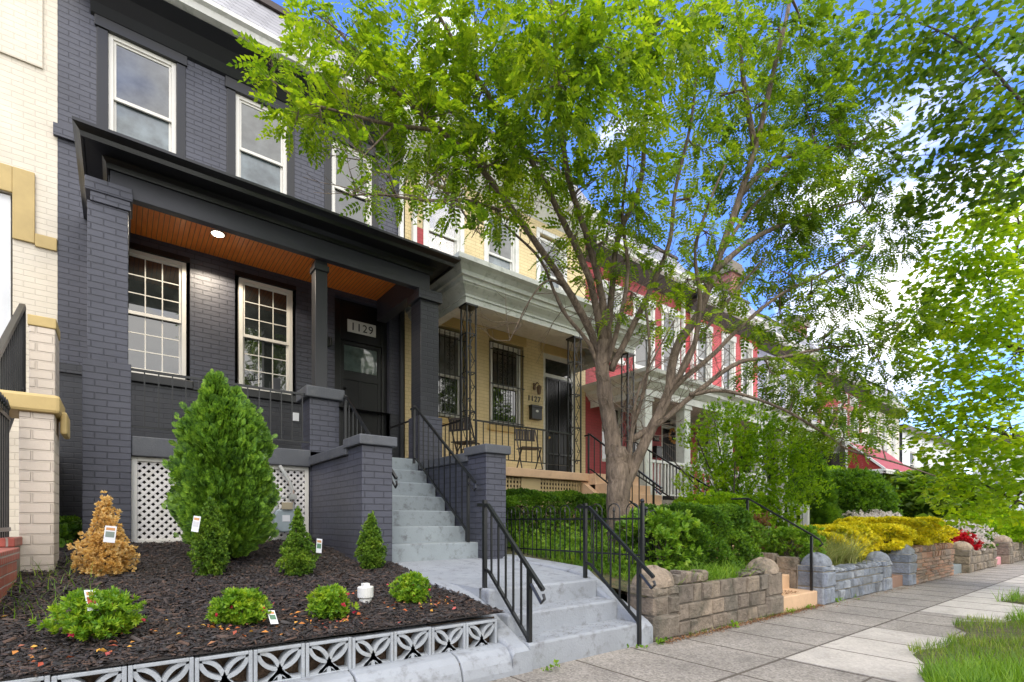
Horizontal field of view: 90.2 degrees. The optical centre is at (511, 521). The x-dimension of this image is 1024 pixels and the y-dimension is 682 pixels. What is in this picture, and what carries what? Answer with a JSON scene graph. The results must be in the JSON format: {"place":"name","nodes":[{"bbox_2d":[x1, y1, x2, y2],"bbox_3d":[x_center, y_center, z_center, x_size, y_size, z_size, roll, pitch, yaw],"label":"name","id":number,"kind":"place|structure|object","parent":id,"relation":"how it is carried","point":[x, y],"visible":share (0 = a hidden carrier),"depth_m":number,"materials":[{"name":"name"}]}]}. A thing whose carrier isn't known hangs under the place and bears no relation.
{"place":"outdoors","nodes":[
{"label":"outdoors","id":0,"kind":"place"},
{"bbox_2d":[0,538,503,680],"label":"mulch bed","id":1,"kind":"object","parent":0,"point":[201,651],"visible":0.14,"depth_m":3.46,"materials":[{"name":"brown wood"}]},
{"bbox_2d":[0,389,69,571],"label":"gate pier","id":2,"kind":"structure","parent":1,"relation":"on","point":[40,417],"depth_m":4.12,"materials":[{"name":"white brick"}]},
{"bbox_2d":[0,303,25,432],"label":"stair railing","id":3,"kind":"object","parent":2,"relation":"on","point":[13,357],"visible":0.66,"depth_m":4.88,"materials":[{"name":"black metal"}]},
{"bbox_2d":[1,554,101,621],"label":"bed grass","id":4,"kind":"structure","parent":1,"relation":"on","point":[43,589],"depth_m":3.54,"materials":[{"name":"green plant"}]},
{"bbox_2d":[59,515,81,547],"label":"ivy","id":5,"kind":"object","parent":1,"relation":"on","point":[69,526],"visible":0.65,"depth_m":5.33,"materials":[{"name":"green plant"}]},
{"bbox_2d":[27,585,149,641],"bbox_3d":[-2.276,0.514,2.829,0.466,0.321,0.497,0,0,17],"label":"azalea","id":6,"kind":"object","parent":1,"relation":"on","point":[79,621],"visible":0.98,"depth_m":2.72,"materials":[{"name":"green plant"}]},
{"bbox_2d":[66,490,139,577],"bbox_3d":[-3.347,0.109,4.199,0.484,0.736,0.481,0,0,-7],"label":"dry shrub","id":7,"kind":"object","parent":1,"relation":"on","point":[105,557],"visible":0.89,"depth_m":4.12,"materials":[{"name":"brown plant"}]},
{"bbox_2d":[186,497,232,575],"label":"boxwood","id":8,"kind":"object","parent":1,"relation":"on","point":[210,548],"visible":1,"depth_m":4.33,"materials":[{"name":"green plant"}]},
{"bbox_2d":[161,369,281,557],"bbox_3d":[-2.832,-0.562,5.046,1.058,1.855,1.055,0,0,-38],"label":"arborvitae","id":9,"kind":"object","parent":1,"relation":"on","point":[223,451],"visible":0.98,"depth_m":4.83,"materials":[{"name":"green plant"}]},
{"bbox_2d":[2,584,455,666],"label":"fallen leaves","id":10,"kind":"object","parent":1,"relation":"on","point":[106,653],"visible":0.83,"depth_m":2.98,"materials":[{"name":"brown plant"}]},
{"bbox_2d":[205,586,272,625],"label":"azalea","id":11,"kind":"object","parent":1,"relation":"on","point":[238,606],"visible":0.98,"depth_m":3.12,"materials":[{"name":"green plant"}]},
{"bbox_2d":[275,506,320,575],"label":"boxwood","id":12,"kind":"object","parent":1,"relation":"on","point":[296,552],"visible":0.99,"depth_m":4.56,"materials":[{"name":"green plant"}]},
{"bbox_2d":[304,583,359,620],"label":"azalea","id":13,"kind":"object","parent":1,"relation":"on","point":[329,601],"visible":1,"depth_m":3.40,"materials":[{"name":"green plant"}]},
{"bbox_2d":[357,583,373,602],"bbox_3d":[-1.128,0.568,3.926,0.120,0.185,0.118,0,0,-38],"label":"cleanout cap","id":14,"kind":"object","parent":1,"relation":"on","point":[365,591],"visible":0.85,"depth_m":3.88,"materials":[{"name":"white paint"}]},
{"bbox_2d":[354,511,387,568],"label":"boxwood","id":15,"kind":"object","parent":1,"relation":"on","point":[369,542],"visible":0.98,"depth_m":5.06,"materials":[{"name":"green plant"}]},
{"bbox_2d":[388,570,431,603],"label":"azalea","id":16,"kind":"object","parent":1,"relation":"on","point":[412,587],"visible":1,"depth_m":3.91,"materials":[{"name":"green plant"}]},
{"bbox_2d":[53,0,460,542],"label":"row house","id":17,"kind":"structure","parent":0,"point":[202,231],"depth_m":7.04,"materials":[{"name":"brick"}]},
{"bbox_2d":[108,33,175,153],"bbox_3d":[-5.079,-5.560,7.025,0.755,1.840,0.090,0,0,-38],"label":"window","id":18,"kind":"structure","parent":17,"relation":"in","point":[139,79],"depth_m":7.01,"materials":[{"name":"glass"}]},
{"bbox_2d":[128,248,185,379],"bbox_3d":[-4.990,-2.860,7.106,0.755,1.680,0.090,0,0,-38],"label":"window","id":19,"kind":"structure","parent":17,"relation":"in","point":[156,284],"depth_m":7.13,"materials":[{"name":"glass"}]},
{"bbox_2d":[236,93,286,193],"bbox_3d":[-3.900,-5.545,7.932,0.730,1.810,0.090,0,0,-38],"label":"window","id":20,"kind":"structure","parent":17,"relation":"in","point":[248,127],"depth_m":7.90,"materials":[{"name":"glass"}]},
{"bbox_2d":[238,277,292,394],"bbox_3d":[-3.851,-2.850,7.983,0.770,1.700,0.090,0,0,-38],"label":"window","id":21,"kind":"structure","parent":17,"relation":"in","point":[265,311],"depth_m":7.97,"materials":[{"name":"glass"}]},
{"bbox_2d":[265,465,296,541],"bbox_3d":[-2.921,-0.200,6.430,0.390,1.041,0.205,0,0,-38],"label":"gas meter","id":22,"kind":"object","parent":17,"relation":"attached to","point":[283,518],"visible":0.63,"depth_m":6.40,"materials":[{"name":"grey metal"}]},
{"bbox_2d":[332,140,371,225],"bbox_3d":[-2.775,-5.525,8.798,0.710,1.770,0.090,0,0,-38],"label":"window","id":23,"kind":"structure","parent":17,"relation":"in","point":[340,179],"depth_m":8.76,"materials":[{"name":"glass"}]},
{"bbox_2d":[340,339,380,445],"bbox_3d":[-2.661,-2.035,8.978,0.750,2.190,0.104,0,0,-38],"label":"door","id":24,"kind":"structure","parent":17,"relation":"in","point":[360,364],"depth_m":8.99,"materials":[{"name":"black paint"}]},
{"bbox_2d":[309,433,510,561],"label":"front stairs","id":25,"kind":"structure","parent":17,"relation":"attached to","point":[353,487],"depth_m":6.33,"materials":[{"name":"grey brick"}]},
{"bbox_2d":[343,395,397,487],"bbox_3d":[-1.798,-0.730,6.322,0.032,1.980,1.746,0,0,-38],"label":"handrail","id":26,"kind":"object","parent":25,"relation":"on","point":[346,399],"visible":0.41,"depth_m":6.70,"materials":[{"name":"black metal"}]},
{"bbox_2d":[410,405,476,541],"bbox_3d":[-0.975,-0.730,6.942,0.032,1.980,1.766,0,0,-38],"label":"handrail","id":27,"kind":"object","parent":25,"relation":"on","point":[414,408],"visible":1,"depth_m":6.75,"materials":[{"name":"black metal"}]},
{"bbox_2d":[80,616,493,681],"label":"bed edge soil","id":28,"kind":"structure","parent":0,"point":[262,672],"depth_m":2.98,"materials":[{"name":"brown soil"}]},
{"bbox_2d":[127,593,626,664],"bbox_3d":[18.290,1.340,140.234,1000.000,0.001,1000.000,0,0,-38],"label":"ground","id":29,"kind":"structure","parent":0,"point":[624,597],"depth_m":6.05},
{"bbox_2d":[674,259,804,502],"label":"row house","id":30,"kind":"structure","parent":29,"relation":"on","point":[733,342],"depth_m":15.59,"materials":[{"name":"red paint"}]},
{"bbox_2d":[696,323,712,381],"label":"window","id":31,"kind":"structure","parent":30,"relation":"in","point":[708,351],"depth_m":15.43,"materials":[{"name":"white paint"}]},
{"bbox_2d":[721,332,736,389],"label":"window","id":32,"kind":"structure","parent":30,"relation":"in","point":[733,341],"depth_m":16.23,"materials":[{"name":"white paint"}]},
{"bbox_2d":[740,340,753,395],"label":"window","id":33,"kind":"structure","parent":30,"relation":"in","point":[749,391],"depth_m":16.94,"materials":[{"name":"white paint"}]},
{"bbox_2d":[744,313,842,494],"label":"row house","id":34,"kind":"structure","parent":29,"relation":"on","point":[762,353],"depth_m":17.96,"materials":[{"name":"paint"}]},
{"bbox_2d":[780,314,911,479],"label":"row house","id":35,"kind":"structure","parent":29,"relation":"on","point":[875,464],"depth_m":17.66,"materials":[{"name":"red brick"}]},
{"bbox_2d":[506,520,744,596],"bbox_3d":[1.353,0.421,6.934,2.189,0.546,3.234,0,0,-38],"label":"garden grass","id":36,"kind":"structure","parent":0,"point":[561,560],"depth_m":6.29,"materials":[{"name":"green plant"}]},
{"bbox_2d":[402,87,656,534],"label":"row house","id":37,"kind":"structure","parent":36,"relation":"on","point":[497,392],"depth_m":10.27,"materials":[{"name":"beige brick"}]},
{"bbox_2d":[423,175,463,253],"bbox_3d":[-1.337,-5.695,9.872,0.900,1.730,0.140,0,0,-38],"label":"window","id":38,"kind":"structure","parent":37,"relation":"in","point":[458,240],"depth_m":9.95,"materials":[{"name":"white paint"}]},
{"bbox_2d":[438,328,465,417],"bbox_3d":[-1.246,-2.860,9.936,0.780,1.720,0.170,0,0,-38],"label":"window","id":39,"kind":"structure","parent":37,"relation":"in","point":[448,341],"depth_m":9.99,"materials":[{"name":"glass"}]},
{"bbox_2d":[484,204,518,272],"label":"window","id":40,"kind":"structure","parent":37,"relation":"in","point":[509,253],"depth_m":10.81,"materials":[{"name":"white paint"}]},
{"bbox_2d":[489,342,524,428],"bbox_3d":[-0.125,-2.860,10.798,0.890,1.720,0.170,0,0,-38],"label":"window","id":41,"kind":"structure","parent":37,"relation":"in","point":[504,361],"depth_m":10.78,"materials":[{"name":"glass"}]},
{"bbox_2d":[515,428,542,469],"bbox_3d":[0.312,-1.349,9.522,0.418,0.880,0.471,0,0,-18],"label":"folding chair","id":42,"kind":"object","parent":37,"relation":"on","point":[523,434],"visible":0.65,"depth_m":9.66,"materials":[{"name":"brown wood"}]},
{"bbox_2d":[536,227,566,289],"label":"window","id":43,"kind":"structure","parent":37,"relation":"in","point":[538,230],"depth_m":11.52,"materials":[{"name":"white paint"}]},
{"bbox_2d":[545,377,571,471],"bbox_3d":[1.069,-2.110,11.699,0.800,2.300,0.199,0,0,-38],"label":"door","id":44,"kind":"structure","parent":37,"relation":"in","point":[555,389],"depth_m":11.68,"materials":[{"name":"black paint"}]},
{"bbox_2d":[582,473,668,528],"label":"front stairs","id":45,"kind":"structure","parent":37,"relation":"attached to","point":[595,483],"depth_m":9.67,"materials":[{"name":"beige paint"}]},
{"bbox_2d":[584,433,662,507],"bbox_3d":[1.950,-0.785,9.142,0.028,1.810,1.786,0,0,-38],"label":"handrail","id":46,"kind":"object","parent":45,"relation":"on","point":[641,473],"visible":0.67,"depth_m":8.95,"materials":[{"name":"black metal"}]},
{"bbox_2d":[634,442,715,523],"bbox_3d":[3.055,-0.735,9.772,0.028,1.910,2.137,0,0,-38],"label":"handrail","id":47,"kind":"object","parent":45,"relation":"on","point":[670,463],"visible":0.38,"depth_m":9.93,"materials":[{"name":"black metal"}]},
{"bbox_2d":[506,487,606,539],"bbox_3d":[0.709,-0.079,8.434,2.867,0.908,0.751,0,0,-38],"label":"hedge","id":48,"kind":"object","parent":36,"relation":"on","point":[515,497],"visible":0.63,"depth_m":8.07,"materials":[{"name":"green plant"}]},
{"bbox_2d":[506,498,644,563],"bbox_3d":[0.566,0.157,6.333,0.052,0.806,2.507,0,0,-42],"label":"hoop fence","id":49,"kind":"object","parent":36,"relation":"on","point":[642,530],"visible":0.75,"depth_m":6.06,"materials":[{"name":"black metal"}]},
{"bbox_2d":[226,0,950,552],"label":"street tree","id":50,"kind":"object","parent":36,"relation":"on","point":[532,60],"visible":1,"depth_m":6.44,"materials":[{"name":"green plant"}]},
{"bbox_2d":[609,505,706,571],"bbox_3d":[1.713,0.282,6.040,0.972,0.937,1.087,0,0,-38],"label":"shrub","id":51,"kind":"object","parent":36,"relation":"on","point":[669,520],"visible":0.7,"depth_m":5.77,"materials":[{"name":"green plant"}]},
{"bbox_2d":[615,502,771,570],"bbox_3d":[2.381,0.222,6.786,2.124,0.946,1.432,0,0,-38],"label":"shrub","id":52,"kind":"object","parent":36,"relation":"on","point":[738,522],"visible":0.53,"depth_m":6.22,"materials":[{"name":"green plant"}]},
{"bbox_2d":[540,220,732,504],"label":"row house","id":53,"kind":"structure","parent":0,"point":[594,428],"depth_m":12.49,"materials":[{"name":"red paint"}]},
{"bbox_2d":[632,293,655,369],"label":"window","id":54,"kind":"structure","parent":53,"relation":"in","point":[641,353],"depth_m":13.66,"materials":[{"name":"white paint"}]},
{"bbox_2d":[663,420,675,499],"bbox_3d":[4.417,-1.730,14.314,0.705,2.500,0.135,0,0,-38],"label":"door","id":55,"kind":"structure","parent":53,"relation":"in","point":[671,450],"depth_m":14.30,"materials":[{"name":"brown wood"}]},
{"bbox_2d":[661,304,680,373],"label":"window","id":56,"kind":"structure","parent":53,"relation":"in","point":[663,367],"depth_m":14.30,"materials":[{"name":"white paint"}]},
{"bbox_2d":[272,0,1023,474],"label":"sky","id":57,"kind":"structure","parent":0,"point":[949,219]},
{"bbox_2d":[488,560,1023,681],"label":"pavement","id":58,"kind":"structure","parent":0,"point":[643,665],"depth_m":4.68,"materials":[{"name":"grey concrete"}]},
{"bbox_2d":[281,643,512,681],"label":"painted kerb","id":59,"kind":"structure","parent":58,"relation":"on","point":[488,662],"depth_m":3.40,"materials":[{"name":"concrete"}]},
{"bbox_2d":[51,664,126,681],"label":"breeze block","id":60,"kind":"structure","parent":59,"relation":"on","point":[118,671],"depth_m":2.44,"materials":[{"name":"white concrete"}]},
{"bbox_2d":[128,655,193,681],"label":"breeze block","id":61,"kind":"structure","parent":59,"relation":"on","point":[186,663],"depth_m":2.59,"materials":[{"name":"white concrete"}]},
{"bbox_2d":[193,648,252,681],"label":"breeze block","id":62,"kind":"structure","parent":59,"relation":"on","point":[226,673],"depth_m":2.76,"materials":[{"name":"white concrete"}]},
{"bbox_2d":[251,641,304,681],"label":"breeze block","id":63,"kind":"structure","parent":59,"relation":"on","point":[278,673],"depth_m":2.93,"materials":[{"name":"white concrete"}]},
{"bbox_2d":[302,635,351,676],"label":"breeze block","id":64,"kind":"structure","parent":59,"relation":"on","point":[330,655],"depth_m":3.10,"materials":[{"name":"white concrete"}]},
{"bbox_2d":[350,631,393,668],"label":"breeze block","id":65,"kind":"structure","parent":59,"relation":"on","point":[383,641],"depth_m":3.28,"materials":[{"name":"white concrete"}]},
{"bbox_2d":[390,625,430,660],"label":"breeze block","id":66,"kind":"structure","parent":59,"relation":"on","point":[420,636],"depth_m":3.44,"materials":[{"name":"white concrete"}]},
{"bbox_2d":[430,622,465,654],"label":"breeze block","id":67,"kind":"structure","parent":59,"relation":"on","point":[456,631],"depth_m":3.62,"materials":[{"name":"white concrete"}]},
{"bbox_2d":[463,618,496,647],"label":"breeze block","id":68,"kind":"structure","parent":59,"relation":"on","point":[486,629],"depth_m":3.79,"materials":[{"name":"grey concrete"}]},
{"bbox_2d":[383,554,652,675],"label":"street steps","id":69,"kind":"structure","parent":58,"relation":"on","point":[562,583],"depth_m":4.51,"materials":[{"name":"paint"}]},
{"bbox_2d":[477,500,545,642],"bbox_3d":[-0.024,0.468,4.091,0.032,1.305,0.886,0,0,-38],"label":"handrail","id":70,"kind":"object","parent":69,"relation":"on","point":[530,575],"visible":0.97,"depth_m":4.08,"materials":[{"name":"black metal"}]},
{"bbox_2d":[577,503,655,645],"bbox_3d":[0.968,0.468,4.835,0.032,1.305,0.956,0,0,-38],"label":"handrail","id":71,"kind":"object","parent":69,"relation":"on","point":[640,565],"visible":0.97,"depth_m":4.78,"materials":[{"name":"black metal"}]},
{"bbox_2d":[627,557,783,641],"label":"stone wall","id":72,"kind":"structure","parent":58,"relation":"on","point":[671,607],"depth_m":5.23,"materials":[{"name":"beige stone"}]},
{"bbox_2d":[669,557,771,584],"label":"wall top grass","id":73,"kind":"structure","parent":72,"relation":"on","point":[716,573],"depth_m":5.58,"materials":[{"name":"green plant"}]},
{"bbox_2d":[613,545,816,611],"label":"garden steps","id":74,"kind":"structure","parent":58,"relation":"on","point":[801,598],"depth_m":6.68,"materials":[{"name":"beige paint"}]},
{"bbox_2d":[731,498,823,590],"bbox_3d":[3.721,0.383,7.232,0.033,1.474,1.274,0,0,-39],"label":"handrail","id":75,"kind":"object","parent":74,"relation":"on","point":[811,544],"visible":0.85,"depth_m":6.85,"materials":[{"name":"black metal"}]},
{"bbox_2d":[663,564,997,643],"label":"litter along the wall","id":76,"kind":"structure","parent":58,"relation":"on","point":[746,622],"depth_m":5.69,"materials":[{"name":"brown plant"}]},
{"bbox_2d":[797,551,892,604],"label":"stone wall","id":77,"kind":"structure","parent":58,"relation":"on","point":[831,582],"depth_m":7.27,"materials":[{"name":"grey stone"}]},
{"bbox_2d":[888,544,917,585],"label":"stone pier","id":78,"kind":"structure","parent":58,"relation":"on","point":[903,560],"depth_m":8.92,"materials":[{"name":"grey stone"}]},
{"bbox_2d":[785,575,1023,681],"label":"pale slab","id":79,"kind":"structure","parent":58,"relation":"on","point":[890,669],"depth_m":4.58,"materials":[{"name":"concrete"}]},
{"bbox_2d":[912,543,954,583],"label":"stone wall","id":80,"kind":"structure","parent":58,"relation":"on","point":[934,561],"depth_m":9.76,"materials":[{"name":"brown stone"}]},
{"bbox_2d":[890,165,1023,529],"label":"street tree","id":81,"kind":"object","parent":58,"relation":"on","point":[1008,488],"visible":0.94,"depth_m":8.27,"materials":[{"name":"green plant"}]},
{"bbox_2d":[913,598,1023,680],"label":"lawn strip","id":82,"kind":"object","parent":58,"relation":"on","point":[976,633],"visible":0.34,"depth_m":4.90,"materials":[{"name":"plant"}]},
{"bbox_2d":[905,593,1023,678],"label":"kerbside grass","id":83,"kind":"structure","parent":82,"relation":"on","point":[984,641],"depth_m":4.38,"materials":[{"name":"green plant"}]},
{"bbox_2d":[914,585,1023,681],"bbox_3d":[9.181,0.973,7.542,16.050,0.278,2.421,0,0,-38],"label":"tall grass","id":84,"kind":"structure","parent":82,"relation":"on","point":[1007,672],"depth_m":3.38,"materials":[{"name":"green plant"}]},
{"bbox_2d":[951,541,997,572],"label":"stone wall","id":85,"kind":"structure","parent":58,"relation":"on","point":[968,558],"depth_m":11.29,"materials":[{"name":"beige stone"}]},
{"bbox_2d":[992,535,1023,563],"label":"stone wall","id":86,"kind":"structure","parent":58,"relation":"on","point":[1008,550],"depth_m":13.52,"materials":[{"name":"beige stone"}]},
{"bbox_2d":[862,379,919,474],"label":"row house","id":87,"kind":"structure","parent":0,"point":[895,447],"depth_m":24.93,"materials":[{"name":"beige paint"}]},
{"bbox_2d":[810,0,1023,233],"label":"street tree","id":88,"kind":"object","parent":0,"point":[994,117],"visible":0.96,"depth_m":7.34,"materials":[{"name":"green plant"}]},
{"bbox_2d":[899,424,962,473],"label":"corner house","id":89,"kind":"structure","parent":0,"point":[906,457],"depth_m":28.59,"materials":[{"name":"white plastic"}]},
{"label":"garden soil","id":90,"kind":"structure","parent":0,"visible":0},
{"bbox_2d":[672,488,795,551],"bbox_3d":[3.720,0.049,8.846,2.833,1.162,1.564,0,0,-38],"label":"shrub","id":91,"kind":"object","parent":90,"relation":"on","point":[702,499],"visible":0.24,"depth_m":8.48,"materials":[{"name":"green plant"}]},
{"bbox_2d":[666,396,839,543],"bbox_3d":[4.105,-0.841,9.024,2.924,2.744,1.371,0,0,3],"label":"garden tree","id":92,"kind":"object","parent":90,"relation":"on","point":[753,452],"visible":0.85,"depth_m":8.81,"materials":[{"name":"green plant"}]},
{"bbox_2d":[751,552,800,588],"bbox_3d":[3.668,0.697,7.598,0.160,0.634,1.189,0,0,-38],"label":"stone edge","id":93,"kind":"object","parent":90,"relation":"on","point":[785,564],"visible":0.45,"depth_m":7.18,"materials":[{"name":"beige stone"}]},
{"bbox_2d":[759,523,826,560],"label":"shrub","id":94,"kind":"object","parent":90,"relation":"on","point":[798,536],"visible":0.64,"depth_m":7.38,"materials":[{"name":"green plant"}]},
{"bbox_2d":[769,526,878,565],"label":"ornamental grass","id":95,"kind":"object","parent":90,"relation":"on","point":[836,553],"depth_m":7.79,"materials":[{"name":"green plant"}]},
{"bbox_2d":[796,524,883,560],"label":"hedge","id":96,"kind":"object","parent":90,"relation":"on","point":[856,530],"visible":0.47,"depth_m":8.44,"materials":[{"name":"yellow plant"}]},
{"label":"garden soil","id":97,"kind":"structure","parent":0,"visible":0},
{"bbox_2d":[802,465,903,517],"bbox_3d":[8.713,-0.486,13.255,2.404,1.943,2.433,0,0,-38],"label":"shrub","id":98,"kind":"object","parent":97,"relation":"on","point":[872,490],"visible":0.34,"depth_m":12.46,"materials":[{"name":"green plant"}]},
{"bbox_2d":[842,508,901,516],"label":"azalea","id":99,"kind":"object","parent":97,"relation":"on","point":[876,512],"visible":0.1,"depth_m":12.19,"materials":[{"name":"white plant"}]},
{"bbox_2d":[949,529,983,549],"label":"azalea","id":100,"kind":"object","parent":97,"relation":"on","point":[965,538],"visible":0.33,"depth_m":11.82,"materials":[{"name":"red plant"}]},
{"bbox_2d":[946,519,999,550],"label":"azalea","id":101,"kind":"object","parent":97,"relation":"on","point":[980,533],"visible":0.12,"depth_m":12.11,"materials":[{"name":"white plant"}]},
{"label":"garden soil","id":102,"kind":"structure","parent":0,"visible":0},
{"bbox_2d":[880,465,1022,531],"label":"shrub","id":103,"kind":"object","parent":102,"relation":"on","point":[913,501],"visible":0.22,"depth_m":15.32,"materials":[{"name":"green plant"}]},
{"bbox_2d":[927,507,1023,544],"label":"shrub","id":104,"kind":"object","parent":102,"relation":"on","point":[1015,533],"visible":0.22,"depth_m":14.12,"materials":[{"name":"green plant"}]},
{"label":"garden soil","id":105,"kind":"structure","parent":0,"visible":0},
{"bbox_2d":[784,446,844,527],"bbox_3d":[6.939,-0.728,11.927,1.427,2.336,1.372,0,0,-38],"label":"conifer","id":106,"kind":"object","parent":105,"relation":"on","point":[829,511],"visible":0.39,"depth_m":11.55,"materials":[{"name":"green plant"}]},
{"bbox_2d":[825,515,959,551],"bbox_3d":[7.803,0.271,10.509,4.237,0.798,1.644,0,0,-38],"label":"hedge","id":107,"kind":"object","parent":105,"relation":"on","point":[897,532],"visible":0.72,"depth_m":9.53,"materials":[{"name":"yellow plant"}]},
{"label":"neighbour ground","id":108,"kind":"structure","parent":0,"visible":0},
{"bbox_2d":[0,537,22,601],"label":"wall","id":109,"kind":"structure","parent":108,"relation":"on","point":[9,558],"depth_m":3.54,"materials":[{"name":"red brick"}]},
{"bbox_2d":[0,392,10,537],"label":"iron fence","id":110,"kind":"object","parent":109,"relation":"on","point":[5,419],"visible":0.95,"depth_m":3.80,"materials":[{"name":"black paint"}]},
{"bbox_2d":[0,0,59,536],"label":"row house","id":111,"kind":"structure","parent":108,"relation":"on","point":[28,156],"depth_m":6.24,"materials":[{"name":"beige brick"}]},
{"bbox_2d":[0,193,11,336],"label":"window","id":112,"kind":"structure","parent":111,"relation":"in","point":[5,200],"depth_m":6.17,"materials":[{"name":"white"}]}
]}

